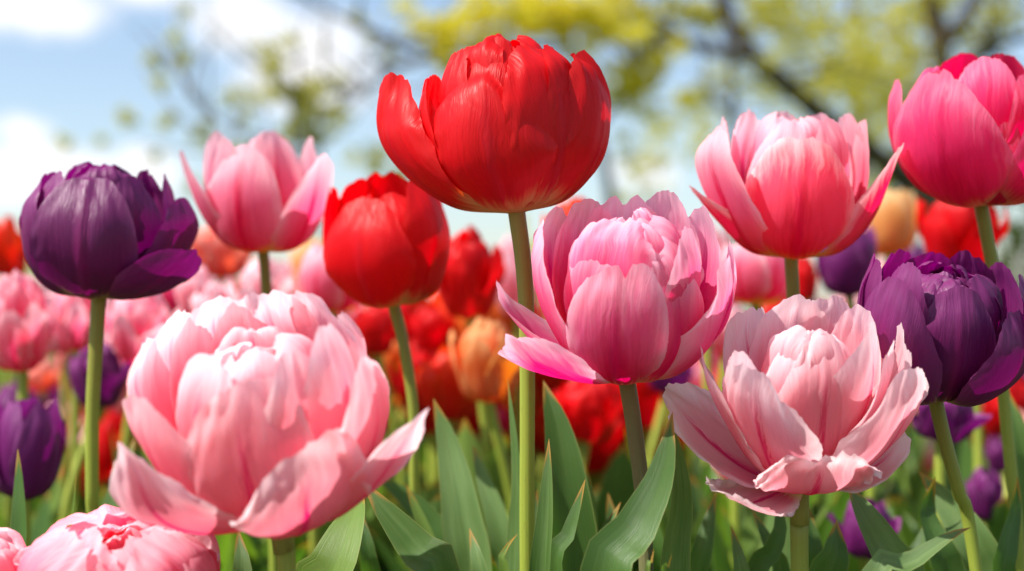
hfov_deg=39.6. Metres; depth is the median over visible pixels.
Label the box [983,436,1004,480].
tulip
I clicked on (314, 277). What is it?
tulip
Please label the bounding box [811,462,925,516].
leaf rosette
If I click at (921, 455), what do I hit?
tulip
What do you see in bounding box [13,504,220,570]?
tulip
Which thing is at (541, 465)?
tulip
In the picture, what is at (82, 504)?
leaf rosette
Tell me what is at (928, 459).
tulip
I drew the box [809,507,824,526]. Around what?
leaf rosette
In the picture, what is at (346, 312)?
tulip
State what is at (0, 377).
tulip
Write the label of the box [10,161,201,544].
tulip
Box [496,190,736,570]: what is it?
tulip
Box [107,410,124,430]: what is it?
tulip
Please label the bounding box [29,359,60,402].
tulip
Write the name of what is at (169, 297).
tulip
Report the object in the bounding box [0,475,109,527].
leaf rosette
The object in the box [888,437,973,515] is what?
leaf rosette
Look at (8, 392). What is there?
tulip
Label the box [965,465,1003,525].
tulip
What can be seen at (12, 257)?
tulip
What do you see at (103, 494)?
leaf rosette
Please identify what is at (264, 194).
tulip
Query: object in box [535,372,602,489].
tulip
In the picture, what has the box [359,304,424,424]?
tulip
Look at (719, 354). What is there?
tulip
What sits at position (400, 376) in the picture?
tulip
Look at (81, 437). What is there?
tulip
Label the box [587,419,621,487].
tulip
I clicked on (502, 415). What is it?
tulip
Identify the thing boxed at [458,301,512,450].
tulip
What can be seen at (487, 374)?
tulip
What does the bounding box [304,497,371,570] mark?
leaf rosette
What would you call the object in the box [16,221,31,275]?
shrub
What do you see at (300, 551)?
leaf rosette
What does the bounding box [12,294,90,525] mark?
tulip
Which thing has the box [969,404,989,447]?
tulip
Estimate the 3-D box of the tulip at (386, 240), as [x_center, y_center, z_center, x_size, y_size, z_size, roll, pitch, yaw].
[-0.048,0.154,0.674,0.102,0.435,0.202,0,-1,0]
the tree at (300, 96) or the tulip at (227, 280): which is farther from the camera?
the tree at (300, 96)
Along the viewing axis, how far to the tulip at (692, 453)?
1.35 m
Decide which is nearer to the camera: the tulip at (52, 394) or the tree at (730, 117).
the tulip at (52, 394)
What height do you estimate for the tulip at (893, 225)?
0.458 m
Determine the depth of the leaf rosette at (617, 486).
1.00 m
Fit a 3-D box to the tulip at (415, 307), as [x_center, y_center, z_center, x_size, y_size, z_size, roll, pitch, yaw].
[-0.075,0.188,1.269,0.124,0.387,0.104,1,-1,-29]
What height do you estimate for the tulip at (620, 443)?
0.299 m
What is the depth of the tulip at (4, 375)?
5.42 m
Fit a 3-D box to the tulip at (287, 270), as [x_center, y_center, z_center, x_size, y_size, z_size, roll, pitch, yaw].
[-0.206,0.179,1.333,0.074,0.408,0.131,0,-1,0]
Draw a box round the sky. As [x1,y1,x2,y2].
[0,0,1023,309]
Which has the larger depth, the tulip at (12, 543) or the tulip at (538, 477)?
the tulip at (538, 477)
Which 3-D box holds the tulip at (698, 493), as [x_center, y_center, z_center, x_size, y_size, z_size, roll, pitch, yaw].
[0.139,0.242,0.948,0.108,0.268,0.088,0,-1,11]
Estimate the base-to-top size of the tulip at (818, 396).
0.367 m
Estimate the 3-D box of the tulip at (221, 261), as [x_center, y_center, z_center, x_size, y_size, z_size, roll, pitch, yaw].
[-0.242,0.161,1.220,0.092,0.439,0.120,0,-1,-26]
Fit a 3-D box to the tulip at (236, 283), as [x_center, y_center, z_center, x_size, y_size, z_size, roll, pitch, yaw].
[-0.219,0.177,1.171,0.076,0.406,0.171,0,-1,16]
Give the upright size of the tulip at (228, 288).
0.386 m
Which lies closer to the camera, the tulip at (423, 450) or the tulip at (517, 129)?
the tulip at (517, 129)
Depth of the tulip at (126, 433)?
1.12 m
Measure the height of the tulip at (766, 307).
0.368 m
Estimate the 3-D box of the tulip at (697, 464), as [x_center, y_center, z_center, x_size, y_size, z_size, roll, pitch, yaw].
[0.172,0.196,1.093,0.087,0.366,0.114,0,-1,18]
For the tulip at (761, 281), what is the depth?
0.90 m
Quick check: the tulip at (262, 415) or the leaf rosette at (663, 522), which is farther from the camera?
the leaf rosette at (663, 522)
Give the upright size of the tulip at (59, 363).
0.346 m
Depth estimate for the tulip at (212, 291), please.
0.97 m
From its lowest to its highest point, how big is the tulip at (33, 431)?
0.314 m
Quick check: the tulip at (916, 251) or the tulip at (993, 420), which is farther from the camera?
the tulip at (916, 251)
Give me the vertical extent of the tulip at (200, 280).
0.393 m
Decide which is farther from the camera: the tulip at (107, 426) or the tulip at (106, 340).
the tulip at (106, 340)
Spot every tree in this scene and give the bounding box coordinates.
[54,0,442,241]
[305,0,692,200]
[593,0,1023,216]
[615,0,796,245]
[757,0,919,185]
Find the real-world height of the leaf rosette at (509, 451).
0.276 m
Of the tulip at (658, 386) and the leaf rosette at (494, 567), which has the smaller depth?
the leaf rosette at (494, 567)
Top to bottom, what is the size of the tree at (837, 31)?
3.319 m
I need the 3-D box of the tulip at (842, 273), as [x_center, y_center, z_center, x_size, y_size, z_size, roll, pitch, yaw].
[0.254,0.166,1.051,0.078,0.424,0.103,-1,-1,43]
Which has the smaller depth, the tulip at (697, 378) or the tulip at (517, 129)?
the tulip at (517, 129)
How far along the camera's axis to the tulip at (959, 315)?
0.60 m
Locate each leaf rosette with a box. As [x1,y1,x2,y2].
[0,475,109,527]
[0,491,50,544]
[38,488,51,506]
[69,408,107,512]
[99,485,107,505]
[127,437,309,570]
[215,534,230,570]
[304,440,409,542]
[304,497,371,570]
[364,516,391,570]
[368,465,408,559]
[391,431,507,570]
[420,463,425,493]
[491,555,497,570]
[508,443,510,460]
[595,444,636,570]
[602,475,818,567]
[637,462,713,570]
[659,468,729,537]
[721,491,838,570]
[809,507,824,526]
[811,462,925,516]
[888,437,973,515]
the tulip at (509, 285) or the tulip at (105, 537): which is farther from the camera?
the tulip at (509, 285)
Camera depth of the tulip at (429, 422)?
1.12 m
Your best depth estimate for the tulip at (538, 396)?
1.20 m
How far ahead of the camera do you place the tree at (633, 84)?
7.43 m
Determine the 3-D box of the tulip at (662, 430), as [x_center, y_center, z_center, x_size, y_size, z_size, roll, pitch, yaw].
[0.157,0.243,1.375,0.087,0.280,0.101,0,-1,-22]
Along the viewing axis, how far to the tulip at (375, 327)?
1.09 m
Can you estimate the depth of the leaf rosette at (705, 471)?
1.00 m
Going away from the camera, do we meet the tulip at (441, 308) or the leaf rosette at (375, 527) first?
the leaf rosette at (375, 527)
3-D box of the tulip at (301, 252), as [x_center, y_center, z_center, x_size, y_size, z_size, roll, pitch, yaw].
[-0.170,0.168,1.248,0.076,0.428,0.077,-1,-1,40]
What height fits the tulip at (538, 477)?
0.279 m
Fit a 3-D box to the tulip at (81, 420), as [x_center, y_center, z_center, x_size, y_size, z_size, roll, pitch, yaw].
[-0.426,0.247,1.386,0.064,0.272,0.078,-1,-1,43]
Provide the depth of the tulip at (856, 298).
1.32 m
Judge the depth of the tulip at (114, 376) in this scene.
0.99 m
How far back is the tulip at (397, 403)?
1.34 m
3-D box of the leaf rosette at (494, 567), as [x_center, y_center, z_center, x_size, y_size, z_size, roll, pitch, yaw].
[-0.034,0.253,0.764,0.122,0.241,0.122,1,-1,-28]
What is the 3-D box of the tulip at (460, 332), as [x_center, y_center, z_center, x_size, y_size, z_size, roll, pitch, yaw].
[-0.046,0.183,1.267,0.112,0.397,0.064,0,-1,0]
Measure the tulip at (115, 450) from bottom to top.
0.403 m
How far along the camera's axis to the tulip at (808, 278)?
1.13 m
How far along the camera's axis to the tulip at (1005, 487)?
0.99 m
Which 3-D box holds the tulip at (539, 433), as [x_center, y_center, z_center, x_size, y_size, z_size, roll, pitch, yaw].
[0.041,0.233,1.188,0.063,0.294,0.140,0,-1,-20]
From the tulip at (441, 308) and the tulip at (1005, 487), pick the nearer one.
the tulip at (1005, 487)
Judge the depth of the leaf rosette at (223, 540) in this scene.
0.88 m
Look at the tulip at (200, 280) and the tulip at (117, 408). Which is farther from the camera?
the tulip at (117, 408)
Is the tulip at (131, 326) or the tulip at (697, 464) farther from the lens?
the tulip at (697, 464)
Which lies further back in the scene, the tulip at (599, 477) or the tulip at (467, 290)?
the tulip at (599, 477)
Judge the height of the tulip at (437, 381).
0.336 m
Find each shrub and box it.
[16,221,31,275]
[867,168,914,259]
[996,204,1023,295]
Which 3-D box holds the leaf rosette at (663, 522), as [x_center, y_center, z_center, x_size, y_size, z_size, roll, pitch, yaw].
[0.148,0.246,0.961,0.148,0.262,0.104,1,-1,-42]
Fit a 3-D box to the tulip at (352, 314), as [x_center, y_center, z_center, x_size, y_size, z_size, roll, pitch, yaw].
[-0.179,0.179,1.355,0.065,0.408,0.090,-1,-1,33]
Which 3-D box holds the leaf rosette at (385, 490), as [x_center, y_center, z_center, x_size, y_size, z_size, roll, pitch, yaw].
[-0.073,0.249,1.055,0.163,0.259,0.096,-1,-1,31]
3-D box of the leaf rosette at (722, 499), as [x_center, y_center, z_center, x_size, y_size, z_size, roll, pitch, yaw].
[0.145,0.256,1.010,0.130,0.243,0.106,-1,-1,43]
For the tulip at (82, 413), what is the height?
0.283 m
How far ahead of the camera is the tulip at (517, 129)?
0.60 m
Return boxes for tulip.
[0,214,60,524]
[0,269,54,400]
[0,369,1,387]
[0,380,59,527]
[0,397,83,546]
[0,527,25,570]
[2,371,5,384]
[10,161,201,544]
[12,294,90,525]
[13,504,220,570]
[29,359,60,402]
[29,385,60,409]
[43,287,106,525]
[47,342,108,411]
[49,403,83,426]
[51,422,84,521]
[60,341,131,526]
[69,416,141,496]
[80,404,84,429]
[104,299,113,329]
[104,329,108,343]
[105,294,180,363]
[107,335,131,447]
[107,383,144,455]
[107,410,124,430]
[109,289,428,570]
[111,296,169,460]
[147,265,217,469]
[162,288,181,316]
[179,131,332,570]
[190,226,253,288]
[190,281,266,565]
[214,277,229,283]
[225,283,237,297]
[230,258,303,543]
[231,255,304,570]
[246,242,361,567]
[282,260,300,291]
[290,237,322,543]
[293,289,408,474]
[323,171,508,570]
[336,305,362,320]
[354,307,405,515]
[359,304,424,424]
[369,224,508,570]
[376,33,610,570]
[378,344,476,570]
[383,341,415,395]
[383,409,426,472]
[385,389,400,432]
[386,339,438,477]
[393,351,457,486]
[398,406,426,476]
[407,303,451,500]
[407,318,463,482]
[408,295,441,350]
[430,293,474,435]
[432,360,502,438]
[449,317,519,570]
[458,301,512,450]
[459,234,535,514]
[477,402,508,448]
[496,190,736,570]
[501,387,541,444]
[534,299,545,319]
[535,196,620,501]
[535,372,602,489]
[535,394,594,492]
[535,456,541,489]
[538,457,544,492]
[553,381,623,467]
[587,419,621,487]
[594,418,626,484]
[607,418,628,467]
[613,382,668,453]
[646,366,693,468]
[648,226,728,479]
[649,417,683,452]
[662,294,928,570]
[668,412,691,467]
[689,108,903,297]
[689,346,719,388]
[689,448,694,463]
[689,468,740,570]
[692,303,745,529]
[702,243,849,570]
[712,347,816,511]
[713,369,748,517]
[746,304,776,512]
[798,257,891,523]
[809,188,933,528]
[816,224,876,570]
[827,497,900,570]
[838,295,857,304]
[857,249,1023,570]
[880,448,933,498]
[884,196,1009,570]
[888,53,1023,570]
[903,241,925,478]
[907,413,922,467]
[911,402,991,527]
[919,438,923,464]
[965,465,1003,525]
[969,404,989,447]
[981,395,1018,484]
[983,374,1023,438]
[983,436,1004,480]
[1003,409,1023,497]
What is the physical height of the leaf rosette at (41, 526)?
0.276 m
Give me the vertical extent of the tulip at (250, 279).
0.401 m
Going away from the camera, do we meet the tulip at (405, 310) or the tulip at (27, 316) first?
the tulip at (27, 316)
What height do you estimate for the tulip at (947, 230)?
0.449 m
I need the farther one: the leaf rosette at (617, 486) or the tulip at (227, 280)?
the tulip at (227, 280)
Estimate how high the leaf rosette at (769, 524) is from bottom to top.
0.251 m
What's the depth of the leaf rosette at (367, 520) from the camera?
1.02 m
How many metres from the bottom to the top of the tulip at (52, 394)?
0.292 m
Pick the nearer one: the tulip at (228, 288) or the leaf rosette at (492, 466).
the leaf rosette at (492, 466)
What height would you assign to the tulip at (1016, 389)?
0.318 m
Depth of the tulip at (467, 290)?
0.95 m
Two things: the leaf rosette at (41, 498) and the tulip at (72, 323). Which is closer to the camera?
the tulip at (72, 323)
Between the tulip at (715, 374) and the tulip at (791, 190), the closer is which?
the tulip at (791, 190)
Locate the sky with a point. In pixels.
(65, 65)
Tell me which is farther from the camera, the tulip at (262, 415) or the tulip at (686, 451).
the tulip at (686, 451)
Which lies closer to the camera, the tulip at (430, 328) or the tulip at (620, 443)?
the tulip at (430, 328)

